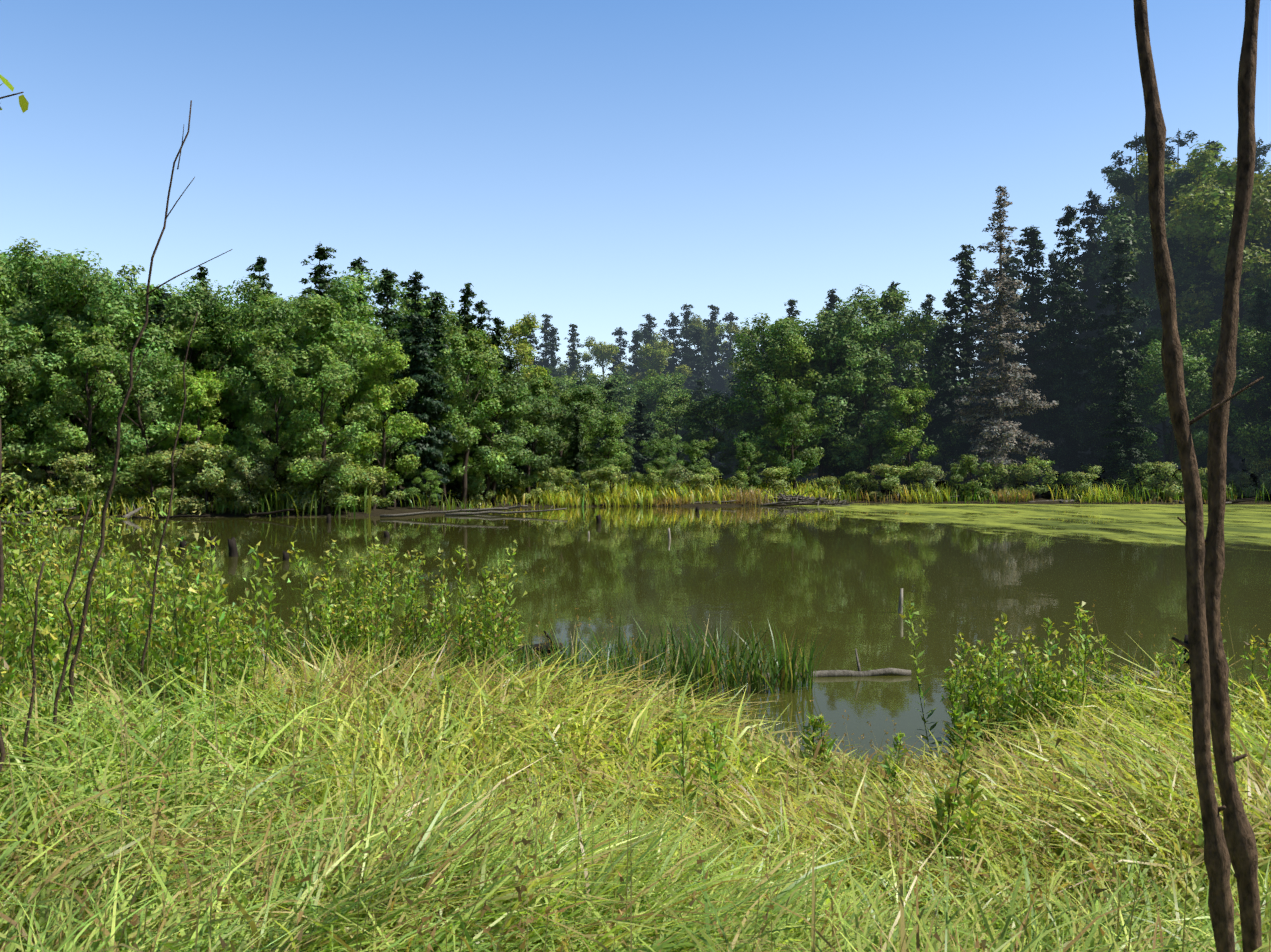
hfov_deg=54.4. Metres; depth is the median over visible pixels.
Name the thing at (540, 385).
broadleaf tree
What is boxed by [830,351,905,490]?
broadleaf tree
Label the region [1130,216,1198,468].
hemlock tree
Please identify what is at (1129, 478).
shrub
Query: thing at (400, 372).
broadleaf tree
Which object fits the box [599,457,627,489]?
broadleaf tree
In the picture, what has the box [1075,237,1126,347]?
hemlock tree
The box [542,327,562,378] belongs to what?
hemlock tree
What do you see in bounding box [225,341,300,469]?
broadleaf tree
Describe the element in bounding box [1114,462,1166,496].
shrub
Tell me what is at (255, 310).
broadleaf tree
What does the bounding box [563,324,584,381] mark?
spruce tree
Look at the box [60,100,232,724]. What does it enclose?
sapling
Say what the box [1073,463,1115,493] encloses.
shrub
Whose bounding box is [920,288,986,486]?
hemlock tree
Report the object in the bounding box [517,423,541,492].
hemlock tree
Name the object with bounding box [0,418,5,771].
sapling
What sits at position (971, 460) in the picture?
shrub
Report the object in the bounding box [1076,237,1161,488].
hemlock tree
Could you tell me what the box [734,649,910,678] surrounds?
log
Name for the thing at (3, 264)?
broadleaf tree
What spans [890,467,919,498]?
shrub
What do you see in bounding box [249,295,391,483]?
broadleaf tree
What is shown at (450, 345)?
tall broadleaf tree
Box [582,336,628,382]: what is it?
tall broadleaf tree
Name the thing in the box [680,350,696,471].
spruce tree
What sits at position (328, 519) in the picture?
stump
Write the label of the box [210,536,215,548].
stump
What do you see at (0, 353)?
broadleaf tree
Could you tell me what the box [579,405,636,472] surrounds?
broadleaf tree
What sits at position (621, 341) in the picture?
hemlock tree
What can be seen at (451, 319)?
broadleaf tree
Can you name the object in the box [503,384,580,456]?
broadleaf tree
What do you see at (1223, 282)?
hemlock tree
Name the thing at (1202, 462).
hemlock tree
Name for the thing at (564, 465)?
broadleaf tree
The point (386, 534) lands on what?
stump
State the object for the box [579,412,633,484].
broadleaf tree
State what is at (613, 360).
spruce tree
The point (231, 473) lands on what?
shrub
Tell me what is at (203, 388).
broadleaf tree
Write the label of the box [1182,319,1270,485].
broadleaf tree
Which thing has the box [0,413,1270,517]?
ground
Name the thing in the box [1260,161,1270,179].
tall broadleaf tree
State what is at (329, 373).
broadleaf tree
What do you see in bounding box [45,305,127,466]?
broadleaf tree
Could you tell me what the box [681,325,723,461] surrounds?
hemlock tree
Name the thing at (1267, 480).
shrub
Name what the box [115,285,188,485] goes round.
hemlock tree
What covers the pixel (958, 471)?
shrub
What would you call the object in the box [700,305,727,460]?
spruce tree
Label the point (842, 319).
broadleaf tree
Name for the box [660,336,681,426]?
hemlock tree
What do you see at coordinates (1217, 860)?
sapling
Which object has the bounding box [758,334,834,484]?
broadleaf tree
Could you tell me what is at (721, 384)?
hemlock tree
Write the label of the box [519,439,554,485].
broadleaf tree
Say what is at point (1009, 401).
grey spruce tree
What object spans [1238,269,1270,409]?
broadleaf tree
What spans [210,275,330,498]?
broadleaf tree
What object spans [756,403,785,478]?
broadleaf tree
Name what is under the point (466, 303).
spruce tree
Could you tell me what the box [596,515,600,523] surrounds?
stump
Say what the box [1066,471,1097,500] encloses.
shrub
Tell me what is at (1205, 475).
shrub
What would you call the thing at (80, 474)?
shrub
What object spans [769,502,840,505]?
driftwood
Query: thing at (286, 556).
stump
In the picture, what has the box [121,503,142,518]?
driftwood
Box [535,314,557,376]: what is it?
spruce tree
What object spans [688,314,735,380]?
tall broadleaf tree
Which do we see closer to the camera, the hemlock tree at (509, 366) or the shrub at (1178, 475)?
the hemlock tree at (509, 366)
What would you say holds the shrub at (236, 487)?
on the ground at (389, 509)
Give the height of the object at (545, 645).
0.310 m
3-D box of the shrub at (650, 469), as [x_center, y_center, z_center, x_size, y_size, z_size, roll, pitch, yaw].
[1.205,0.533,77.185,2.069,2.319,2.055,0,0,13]
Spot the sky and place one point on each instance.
(597, 167)
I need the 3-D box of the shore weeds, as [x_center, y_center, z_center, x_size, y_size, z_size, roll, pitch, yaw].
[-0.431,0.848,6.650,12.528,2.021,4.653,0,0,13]
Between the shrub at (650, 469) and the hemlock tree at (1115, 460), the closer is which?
the shrub at (650, 469)
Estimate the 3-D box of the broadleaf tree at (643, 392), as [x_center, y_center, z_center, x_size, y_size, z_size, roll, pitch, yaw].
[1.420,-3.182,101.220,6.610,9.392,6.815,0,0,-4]
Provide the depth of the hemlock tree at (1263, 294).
86.79 m
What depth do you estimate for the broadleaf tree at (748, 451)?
80.86 m
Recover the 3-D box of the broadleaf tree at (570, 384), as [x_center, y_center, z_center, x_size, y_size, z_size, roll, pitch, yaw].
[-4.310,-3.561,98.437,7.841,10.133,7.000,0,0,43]
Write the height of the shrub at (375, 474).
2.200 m
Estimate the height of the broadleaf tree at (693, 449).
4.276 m
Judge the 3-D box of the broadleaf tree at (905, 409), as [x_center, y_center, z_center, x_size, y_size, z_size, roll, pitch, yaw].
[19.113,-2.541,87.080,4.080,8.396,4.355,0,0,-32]
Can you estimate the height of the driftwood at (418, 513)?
0.658 m
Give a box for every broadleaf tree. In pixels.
[0,236,129,488]
[0,249,64,448]
[0,254,162,455]
[0,256,13,274]
[0,267,24,452]
[0,275,18,391]
[0,275,94,470]
[0,294,83,467]
[0,305,66,512]
[26,320,137,483]
[29,247,182,487]
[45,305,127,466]
[55,315,165,463]
[95,347,205,481]
[102,284,171,352]
[115,335,185,445]
[123,284,218,347]
[127,312,226,427]
[136,277,238,460]
[154,370,239,509]
[168,305,282,489]
[178,302,267,482]
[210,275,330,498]
[212,286,282,475]
[224,292,336,479]
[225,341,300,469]
[238,356,310,509]
[240,290,289,478]
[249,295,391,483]
[259,276,392,490]
[270,328,387,455]
[270,343,381,512]
[293,341,388,492]
[322,268,409,373]
[341,340,429,507]
[359,328,450,501]
[363,426,421,506]
[383,280,463,498]
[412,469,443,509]
[419,396,480,505]
[423,358,474,502]
[429,326,507,506]
[445,316,462,363]
[446,326,515,374]
[448,323,507,382]
[455,375,539,504]
[456,369,527,505]
[500,312,550,390]
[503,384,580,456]
[503,395,566,502]
[505,365,536,432]
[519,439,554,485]
[523,372,577,473]
[524,378,568,396]
[524,401,590,482]
[542,369,629,457]
[546,377,598,457]
[549,362,566,374]
[550,387,602,457]
[555,367,576,379]
[555,384,620,483]
[557,348,594,382]
[557,435,588,480]
[561,463,582,484]
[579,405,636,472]
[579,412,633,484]
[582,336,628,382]
[584,370,650,457]
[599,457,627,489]
[619,369,693,466]
[621,380,683,477]
[628,339,692,466]
[632,326,668,374]
[638,439,677,484]
[644,392,708,477]
[654,434,683,488]
[678,437,717,484]
[679,318,725,387]
[680,389,742,480]
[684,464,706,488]
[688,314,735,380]
[703,395,771,476]
[721,387,784,484]
[723,313,843,484]
[723,321,765,397]
[735,441,765,490]
[746,317,805,389]
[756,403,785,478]
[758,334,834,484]
[759,383,828,491]
[769,331,877,485]
[777,297,901,487]
[807,335,895,492]
[816,306,865,324]
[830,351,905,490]
[835,284,938,491]
[882,382,938,486]
[883,319,971,489]
[888,311,948,397]
[945,455,966,490]
[1073,199,1201,463]
[1103,195,1146,333]
[1113,174,1193,459]
[1125,140,1270,469]
[1127,324,1203,480]
[1129,339,1211,481]
[1160,318,1243,474]
[1169,157,1270,480]
[1177,177,1265,312]
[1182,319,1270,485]
[1211,173,1270,306]
[1228,323,1270,494]
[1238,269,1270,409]
[1245,229,1270,312]
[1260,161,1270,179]
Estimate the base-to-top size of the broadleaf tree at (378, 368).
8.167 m
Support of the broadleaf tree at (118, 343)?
on the ground at (389, 509)
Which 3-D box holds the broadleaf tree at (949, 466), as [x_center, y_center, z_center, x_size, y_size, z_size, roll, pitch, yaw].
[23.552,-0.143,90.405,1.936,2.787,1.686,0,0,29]
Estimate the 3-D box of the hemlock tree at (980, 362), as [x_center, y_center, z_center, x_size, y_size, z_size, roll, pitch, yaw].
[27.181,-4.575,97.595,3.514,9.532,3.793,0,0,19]
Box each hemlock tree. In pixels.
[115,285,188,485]
[212,325,253,476]
[244,255,276,474]
[282,243,352,485]
[336,257,392,468]
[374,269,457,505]
[452,344,512,496]
[460,299,510,494]
[498,356,530,491]
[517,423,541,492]
[518,323,548,382]
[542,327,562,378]
[576,379,594,446]
[583,382,636,476]
[607,327,631,425]
[624,399,656,479]
[652,312,709,467]
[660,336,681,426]
[679,378,721,479]
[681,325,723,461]
[711,375,746,480]
[714,363,729,462]
[715,312,744,391]
[715,378,730,477]
[745,374,768,481]
[814,353,861,489]
[871,281,916,470]
[881,379,930,487]
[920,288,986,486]
[959,267,998,402]
[972,359,992,416]
[1031,204,1105,485]
[1034,248,1076,473]
[1041,263,1077,460]
[1047,263,1112,475]
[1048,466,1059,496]
[1057,189,1129,475]
[1062,411,1090,486]
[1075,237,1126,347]
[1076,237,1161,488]
[1097,241,1132,444]
[1099,364,1149,489]
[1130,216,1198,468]
[1135,238,1191,466]
[1156,235,1244,473]
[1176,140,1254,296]
[1195,357,1238,481]
[1209,202,1261,474]
[1228,285,1270,489]
[1229,306,1270,457]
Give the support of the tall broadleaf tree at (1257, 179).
on the ground at (389, 509)
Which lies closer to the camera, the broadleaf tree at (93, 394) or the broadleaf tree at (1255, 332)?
the broadleaf tree at (93, 394)
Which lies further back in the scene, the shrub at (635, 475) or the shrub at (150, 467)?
the shrub at (635, 475)
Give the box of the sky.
[0,0,1270,392]
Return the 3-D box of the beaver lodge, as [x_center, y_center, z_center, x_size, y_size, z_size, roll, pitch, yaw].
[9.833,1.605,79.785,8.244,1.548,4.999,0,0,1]
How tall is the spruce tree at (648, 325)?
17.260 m
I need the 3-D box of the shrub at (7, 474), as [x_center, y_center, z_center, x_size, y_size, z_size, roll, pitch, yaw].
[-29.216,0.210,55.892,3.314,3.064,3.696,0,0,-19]
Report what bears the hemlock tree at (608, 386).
on the ground at (389, 509)
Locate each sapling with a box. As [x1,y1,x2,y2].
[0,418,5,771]
[20,561,44,782]
[49,500,96,743]
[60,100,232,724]
[132,311,198,703]
[1133,0,1263,951]
[1177,0,1262,951]
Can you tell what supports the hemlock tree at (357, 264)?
on the ground at (389, 509)
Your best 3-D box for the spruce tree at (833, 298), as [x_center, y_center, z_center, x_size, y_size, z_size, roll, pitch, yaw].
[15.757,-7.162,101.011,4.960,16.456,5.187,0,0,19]
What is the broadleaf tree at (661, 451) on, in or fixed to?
on the ground at (389, 509)
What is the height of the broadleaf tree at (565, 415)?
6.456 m
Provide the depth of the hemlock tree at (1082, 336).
96.61 m
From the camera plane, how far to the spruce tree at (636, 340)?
123.39 m
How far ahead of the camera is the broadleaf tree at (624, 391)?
97.34 m
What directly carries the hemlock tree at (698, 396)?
on the ground at (389, 509)
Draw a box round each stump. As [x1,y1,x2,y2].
[179,540,186,549]
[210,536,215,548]
[228,537,237,556]
[283,550,288,560]
[326,514,330,522]
[384,530,389,537]
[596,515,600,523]
[1183,634,1189,664]
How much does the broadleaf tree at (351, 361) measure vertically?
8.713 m
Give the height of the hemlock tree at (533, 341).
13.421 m
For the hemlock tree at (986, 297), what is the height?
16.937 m
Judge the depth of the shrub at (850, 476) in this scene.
85.84 m
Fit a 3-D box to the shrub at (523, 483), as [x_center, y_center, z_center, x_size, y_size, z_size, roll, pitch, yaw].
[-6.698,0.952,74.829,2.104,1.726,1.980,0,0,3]
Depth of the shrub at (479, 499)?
68.75 m
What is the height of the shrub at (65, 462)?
2.922 m
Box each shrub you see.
[0,450,25,510]
[3,463,31,509]
[16,465,52,510]
[30,450,102,512]
[52,470,107,511]
[95,475,124,502]
[97,464,159,511]
[113,453,198,512]
[134,448,216,512]
[171,440,243,514]
[212,467,258,510]
[227,451,272,513]
[241,454,308,511]
[267,456,319,511]
[280,448,354,512]
[290,450,368,511]
[339,467,381,509]
[355,465,406,509]
[461,470,495,505]
[508,478,541,502]
[533,467,563,499]
[552,466,578,496]
[575,470,600,497]
[591,464,628,501]
[628,471,651,491]
[639,466,668,496]
[664,462,693,497]
[688,473,712,497]
[696,466,729,492]
[728,470,756,493]
[753,466,790,494]
[813,476,844,496]
[834,471,864,493]
[849,473,878,498]
[863,463,909,500]
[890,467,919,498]
[912,462,946,496]
[944,462,970,499]
[951,453,993,499]
[977,456,1016,493]
[1000,462,1045,492]
[1015,456,1063,497]
[1048,471,1080,498]
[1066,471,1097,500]
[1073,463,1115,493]
[1110,469,1139,496]
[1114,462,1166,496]
[1140,461,1182,499]
[1167,470,1183,496]
[1199,467,1234,492]
[1226,470,1257,496]
[1235,451,1270,496]
[1256,465,1270,493]
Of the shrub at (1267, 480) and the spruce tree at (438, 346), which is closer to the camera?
the spruce tree at (438, 346)
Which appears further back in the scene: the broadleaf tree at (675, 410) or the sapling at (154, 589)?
the broadleaf tree at (675, 410)
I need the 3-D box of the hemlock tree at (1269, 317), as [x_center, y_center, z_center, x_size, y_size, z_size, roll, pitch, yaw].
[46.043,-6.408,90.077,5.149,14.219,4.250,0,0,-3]
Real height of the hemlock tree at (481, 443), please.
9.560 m
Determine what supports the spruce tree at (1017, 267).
on the ground at (389, 509)
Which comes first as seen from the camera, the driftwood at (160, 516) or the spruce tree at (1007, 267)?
the driftwood at (160, 516)
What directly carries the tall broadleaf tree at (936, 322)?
on the ground at (389, 509)
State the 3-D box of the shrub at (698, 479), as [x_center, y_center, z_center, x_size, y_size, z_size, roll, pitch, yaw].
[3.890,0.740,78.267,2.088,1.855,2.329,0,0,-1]
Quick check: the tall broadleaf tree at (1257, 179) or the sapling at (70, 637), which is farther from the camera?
the tall broadleaf tree at (1257, 179)
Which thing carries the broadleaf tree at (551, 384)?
on the ground at (389, 509)
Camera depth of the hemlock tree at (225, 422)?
69.52 m
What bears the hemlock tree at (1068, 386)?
on the ground at (389, 509)
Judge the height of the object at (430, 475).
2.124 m
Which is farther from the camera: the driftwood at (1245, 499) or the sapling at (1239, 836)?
the driftwood at (1245, 499)
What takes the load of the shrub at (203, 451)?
on the ground at (389, 509)
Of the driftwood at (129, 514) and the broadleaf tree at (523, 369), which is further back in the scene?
the broadleaf tree at (523, 369)
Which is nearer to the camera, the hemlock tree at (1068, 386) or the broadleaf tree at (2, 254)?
the broadleaf tree at (2, 254)
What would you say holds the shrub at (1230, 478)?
on the ground at (389, 509)
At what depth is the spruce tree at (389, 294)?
73.55 m
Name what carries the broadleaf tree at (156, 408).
on the ground at (389, 509)
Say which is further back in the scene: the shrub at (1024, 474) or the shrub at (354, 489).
the shrub at (1024, 474)
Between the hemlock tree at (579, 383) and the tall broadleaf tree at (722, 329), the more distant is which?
the tall broadleaf tree at (722, 329)
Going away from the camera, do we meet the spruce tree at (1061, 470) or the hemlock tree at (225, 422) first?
the hemlock tree at (225, 422)
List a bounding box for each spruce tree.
[181,266,226,474]
[360,269,423,500]
[420,290,461,503]
[447,283,476,497]
[486,317,520,483]
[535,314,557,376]
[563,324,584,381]
[566,405,591,491]
[607,344,624,377]
[620,330,647,453]
[622,438,633,484]
[638,313,657,376]
[677,304,702,392]
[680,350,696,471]
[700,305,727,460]
[736,437,751,485]
[753,331,769,389]
[772,299,817,484]
[808,288,843,484]
[910,294,942,478]
[927,244,1020,484]
[936,343,973,480]
[944,186,1058,491]
[981,245,1036,478]
[991,226,1067,486]
[991,256,1028,471]
[1013,283,1077,474]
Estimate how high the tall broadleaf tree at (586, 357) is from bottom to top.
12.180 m
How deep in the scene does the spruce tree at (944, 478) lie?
97.05 m
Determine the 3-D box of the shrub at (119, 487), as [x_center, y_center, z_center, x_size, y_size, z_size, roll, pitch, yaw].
[-23.204,0.554,56.735,2.851,2.361,2.560,0,0,-31]
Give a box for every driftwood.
[0,503,75,517]
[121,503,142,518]
[132,511,210,517]
[245,509,293,517]
[380,503,507,517]
[445,507,566,515]
[466,503,527,511]
[691,500,735,502]
[757,497,808,505]
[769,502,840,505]
[1028,498,1071,502]
[1059,498,1085,502]
[1203,497,1254,503]
[1226,497,1261,500]
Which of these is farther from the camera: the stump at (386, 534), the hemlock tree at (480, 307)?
the hemlock tree at (480, 307)
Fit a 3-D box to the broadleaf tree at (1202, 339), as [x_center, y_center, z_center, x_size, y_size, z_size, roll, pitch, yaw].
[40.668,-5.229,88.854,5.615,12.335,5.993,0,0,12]
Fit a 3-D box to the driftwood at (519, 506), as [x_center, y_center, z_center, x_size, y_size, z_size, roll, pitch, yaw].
[-7.078,1.586,62.830,3.290,0.651,0.269,0,0,13]
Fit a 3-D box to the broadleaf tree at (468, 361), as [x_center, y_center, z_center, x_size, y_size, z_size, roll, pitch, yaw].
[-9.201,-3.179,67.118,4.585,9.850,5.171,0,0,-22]
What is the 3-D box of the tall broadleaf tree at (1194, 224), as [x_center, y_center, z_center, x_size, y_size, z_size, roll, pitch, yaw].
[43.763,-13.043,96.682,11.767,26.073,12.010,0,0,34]
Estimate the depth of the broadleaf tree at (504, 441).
69.15 m
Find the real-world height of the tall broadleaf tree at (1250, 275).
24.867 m
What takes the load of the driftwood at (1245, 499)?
on the pond water
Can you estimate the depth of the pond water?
22.39 m
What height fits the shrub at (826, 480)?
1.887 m
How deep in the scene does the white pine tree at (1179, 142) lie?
104.71 m
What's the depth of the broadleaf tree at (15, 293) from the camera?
68.72 m
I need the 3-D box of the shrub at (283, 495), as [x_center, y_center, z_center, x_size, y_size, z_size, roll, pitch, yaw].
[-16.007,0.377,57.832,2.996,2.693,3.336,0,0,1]
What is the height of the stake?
0.633 m
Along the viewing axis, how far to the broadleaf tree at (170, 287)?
82.52 m
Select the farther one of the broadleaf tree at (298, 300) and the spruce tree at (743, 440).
the spruce tree at (743, 440)
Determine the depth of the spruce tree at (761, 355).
119.59 m
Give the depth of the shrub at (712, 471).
80.18 m
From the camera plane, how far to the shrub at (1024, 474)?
85.89 m
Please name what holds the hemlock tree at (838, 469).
on the ground at (389, 509)
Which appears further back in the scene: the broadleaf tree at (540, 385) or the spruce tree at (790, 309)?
the spruce tree at (790, 309)
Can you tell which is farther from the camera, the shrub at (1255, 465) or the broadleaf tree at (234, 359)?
the shrub at (1255, 465)
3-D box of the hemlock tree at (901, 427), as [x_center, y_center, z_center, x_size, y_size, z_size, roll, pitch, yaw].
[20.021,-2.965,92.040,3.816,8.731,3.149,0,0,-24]
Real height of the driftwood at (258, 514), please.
0.424 m
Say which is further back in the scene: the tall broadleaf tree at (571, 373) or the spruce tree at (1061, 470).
the tall broadleaf tree at (571, 373)
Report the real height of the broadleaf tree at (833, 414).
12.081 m
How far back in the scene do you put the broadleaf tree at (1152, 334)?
89.16 m
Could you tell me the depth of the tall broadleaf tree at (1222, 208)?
90.45 m
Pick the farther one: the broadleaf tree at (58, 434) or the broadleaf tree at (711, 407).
the broadleaf tree at (711, 407)
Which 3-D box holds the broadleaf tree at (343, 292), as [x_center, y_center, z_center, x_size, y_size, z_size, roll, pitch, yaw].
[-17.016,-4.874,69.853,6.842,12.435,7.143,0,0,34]
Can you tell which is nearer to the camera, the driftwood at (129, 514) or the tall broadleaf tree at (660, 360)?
the driftwood at (129, 514)
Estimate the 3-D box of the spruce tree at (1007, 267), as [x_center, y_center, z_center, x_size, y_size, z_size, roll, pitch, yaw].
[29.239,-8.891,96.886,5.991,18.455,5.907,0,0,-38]
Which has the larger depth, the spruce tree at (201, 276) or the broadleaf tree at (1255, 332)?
the broadleaf tree at (1255, 332)
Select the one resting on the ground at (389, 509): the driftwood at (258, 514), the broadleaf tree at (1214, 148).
the broadleaf tree at (1214, 148)
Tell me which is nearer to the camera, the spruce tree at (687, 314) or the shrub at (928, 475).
the shrub at (928, 475)
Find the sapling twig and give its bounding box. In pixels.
[0,75,28,112]
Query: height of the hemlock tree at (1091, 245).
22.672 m
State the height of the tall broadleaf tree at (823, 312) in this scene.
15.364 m
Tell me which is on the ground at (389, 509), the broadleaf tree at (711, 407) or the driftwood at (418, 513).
the broadleaf tree at (711, 407)
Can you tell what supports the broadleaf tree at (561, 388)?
on the ground at (389, 509)
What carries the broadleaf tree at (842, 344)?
on the ground at (389, 509)
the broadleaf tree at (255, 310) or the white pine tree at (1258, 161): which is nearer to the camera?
the broadleaf tree at (255, 310)
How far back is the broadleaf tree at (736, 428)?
92.65 m
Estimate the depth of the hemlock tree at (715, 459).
100.81 m
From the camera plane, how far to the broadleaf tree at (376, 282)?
74.66 m
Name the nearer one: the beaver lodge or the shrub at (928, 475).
the beaver lodge
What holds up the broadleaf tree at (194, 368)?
on the ground at (389, 509)
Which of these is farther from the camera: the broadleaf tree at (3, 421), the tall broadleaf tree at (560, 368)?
the tall broadleaf tree at (560, 368)
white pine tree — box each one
[1078,132,1202,464]
[1130,128,1226,274]
[1248,139,1270,462]
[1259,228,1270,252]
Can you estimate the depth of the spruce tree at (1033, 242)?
92.94 m
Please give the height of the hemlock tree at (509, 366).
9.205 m
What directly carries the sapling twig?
on the ground at (389, 509)
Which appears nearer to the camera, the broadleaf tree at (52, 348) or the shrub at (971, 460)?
the broadleaf tree at (52, 348)
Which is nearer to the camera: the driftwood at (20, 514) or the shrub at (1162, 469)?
the driftwood at (20, 514)
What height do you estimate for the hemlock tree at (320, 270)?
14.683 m
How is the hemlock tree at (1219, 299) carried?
on the ground at (389, 509)
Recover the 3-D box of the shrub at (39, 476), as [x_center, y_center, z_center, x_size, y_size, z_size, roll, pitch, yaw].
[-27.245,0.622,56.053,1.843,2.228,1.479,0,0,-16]
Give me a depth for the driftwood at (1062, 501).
82.19 m
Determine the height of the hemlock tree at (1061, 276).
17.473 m
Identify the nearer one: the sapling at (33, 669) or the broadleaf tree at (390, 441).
the sapling at (33, 669)
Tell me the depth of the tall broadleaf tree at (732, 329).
123.15 m
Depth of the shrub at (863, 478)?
84.90 m
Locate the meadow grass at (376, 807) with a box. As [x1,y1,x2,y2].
[0,567,1270,951]
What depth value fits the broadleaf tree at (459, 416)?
66.58 m
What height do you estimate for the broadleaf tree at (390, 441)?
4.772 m
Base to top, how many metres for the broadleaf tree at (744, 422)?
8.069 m
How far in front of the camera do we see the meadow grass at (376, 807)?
4.09 m
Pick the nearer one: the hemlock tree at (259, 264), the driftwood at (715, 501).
the hemlock tree at (259, 264)
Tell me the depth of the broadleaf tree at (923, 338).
92.33 m
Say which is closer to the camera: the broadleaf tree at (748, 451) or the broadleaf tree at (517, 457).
the broadleaf tree at (517, 457)
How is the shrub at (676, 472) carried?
on the ground at (389, 509)
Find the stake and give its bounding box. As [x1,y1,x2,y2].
[898,588,902,612]
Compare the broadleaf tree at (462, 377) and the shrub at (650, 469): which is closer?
the broadleaf tree at (462, 377)
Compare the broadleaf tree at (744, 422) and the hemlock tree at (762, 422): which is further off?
the hemlock tree at (762, 422)
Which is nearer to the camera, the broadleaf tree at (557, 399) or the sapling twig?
the sapling twig
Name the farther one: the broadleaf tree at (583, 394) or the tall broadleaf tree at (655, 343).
the tall broadleaf tree at (655, 343)
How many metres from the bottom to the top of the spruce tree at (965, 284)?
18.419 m
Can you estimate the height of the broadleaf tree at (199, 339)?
9.895 m
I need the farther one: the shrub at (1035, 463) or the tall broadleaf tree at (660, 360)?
the tall broadleaf tree at (660, 360)
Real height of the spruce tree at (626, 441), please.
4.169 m
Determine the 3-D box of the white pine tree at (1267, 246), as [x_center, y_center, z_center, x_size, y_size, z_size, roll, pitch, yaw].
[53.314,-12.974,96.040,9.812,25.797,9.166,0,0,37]
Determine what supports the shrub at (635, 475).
on the ground at (389, 509)
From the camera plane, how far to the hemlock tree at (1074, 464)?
90.17 m
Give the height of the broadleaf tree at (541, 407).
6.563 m
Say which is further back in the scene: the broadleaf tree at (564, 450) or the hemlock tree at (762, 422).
the hemlock tree at (762, 422)
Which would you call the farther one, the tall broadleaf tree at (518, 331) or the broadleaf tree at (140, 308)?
the tall broadleaf tree at (518, 331)
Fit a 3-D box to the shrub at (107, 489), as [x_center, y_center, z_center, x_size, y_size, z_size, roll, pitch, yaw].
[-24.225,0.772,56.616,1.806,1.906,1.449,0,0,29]
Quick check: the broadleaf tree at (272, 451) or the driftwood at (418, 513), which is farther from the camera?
the broadleaf tree at (272, 451)
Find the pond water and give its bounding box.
[1,504,1270,770]
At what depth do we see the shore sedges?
54.99 m
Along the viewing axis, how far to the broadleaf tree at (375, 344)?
64.09 m
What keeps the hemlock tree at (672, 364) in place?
on the ground at (389, 509)
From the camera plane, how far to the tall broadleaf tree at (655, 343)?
128.68 m
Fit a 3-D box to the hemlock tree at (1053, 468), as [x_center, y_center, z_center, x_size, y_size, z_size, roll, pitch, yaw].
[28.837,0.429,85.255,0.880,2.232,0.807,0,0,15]
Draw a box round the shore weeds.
[0,460,1270,885]
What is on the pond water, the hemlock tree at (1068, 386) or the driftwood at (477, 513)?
the driftwood at (477, 513)
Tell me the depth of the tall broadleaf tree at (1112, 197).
109.52 m
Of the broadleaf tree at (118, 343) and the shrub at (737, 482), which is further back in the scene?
the shrub at (737, 482)
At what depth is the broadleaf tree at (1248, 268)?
97.68 m
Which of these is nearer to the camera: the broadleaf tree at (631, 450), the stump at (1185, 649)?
the stump at (1185, 649)
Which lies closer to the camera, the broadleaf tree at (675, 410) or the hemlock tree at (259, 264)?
the hemlock tree at (259, 264)
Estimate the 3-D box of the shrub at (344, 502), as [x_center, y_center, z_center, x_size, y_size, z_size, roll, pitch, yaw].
[-14.143,0.252,57.893,3.489,2.950,3.512,0,0,-42]
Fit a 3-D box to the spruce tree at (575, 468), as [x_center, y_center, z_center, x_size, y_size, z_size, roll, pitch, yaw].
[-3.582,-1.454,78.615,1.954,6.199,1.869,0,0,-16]
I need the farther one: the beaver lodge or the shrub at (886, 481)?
the shrub at (886, 481)
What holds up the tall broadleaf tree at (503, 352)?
on the ground at (389, 509)
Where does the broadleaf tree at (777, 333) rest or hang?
on the ground at (389, 509)
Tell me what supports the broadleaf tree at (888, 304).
on the ground at (389, 509)
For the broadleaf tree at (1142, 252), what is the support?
on the ground at (389, 509)
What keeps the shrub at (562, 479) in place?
on the ground at (389, 509)
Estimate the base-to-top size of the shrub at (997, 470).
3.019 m
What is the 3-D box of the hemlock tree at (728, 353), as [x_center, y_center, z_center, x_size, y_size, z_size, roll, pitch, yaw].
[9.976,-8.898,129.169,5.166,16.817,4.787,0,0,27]
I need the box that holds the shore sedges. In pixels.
[4,473,1270,745]
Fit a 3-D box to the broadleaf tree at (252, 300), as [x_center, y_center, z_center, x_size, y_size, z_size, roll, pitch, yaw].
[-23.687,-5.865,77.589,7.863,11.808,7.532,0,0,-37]
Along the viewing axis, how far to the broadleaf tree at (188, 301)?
64.49 m
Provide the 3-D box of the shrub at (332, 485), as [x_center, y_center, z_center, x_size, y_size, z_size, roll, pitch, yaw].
[-14.496,0.205,56.929,3.403,3.099,2.730,0,0,-31]
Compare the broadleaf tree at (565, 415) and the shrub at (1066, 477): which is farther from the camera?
the shrub at (1066, 477)
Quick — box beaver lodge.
[762,489,853,505]
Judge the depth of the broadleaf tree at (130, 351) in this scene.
67.04 m
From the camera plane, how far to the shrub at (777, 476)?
81.90 m
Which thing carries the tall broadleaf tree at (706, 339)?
on the ground at (389, 509)
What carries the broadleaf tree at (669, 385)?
on the ground at (389, 509)

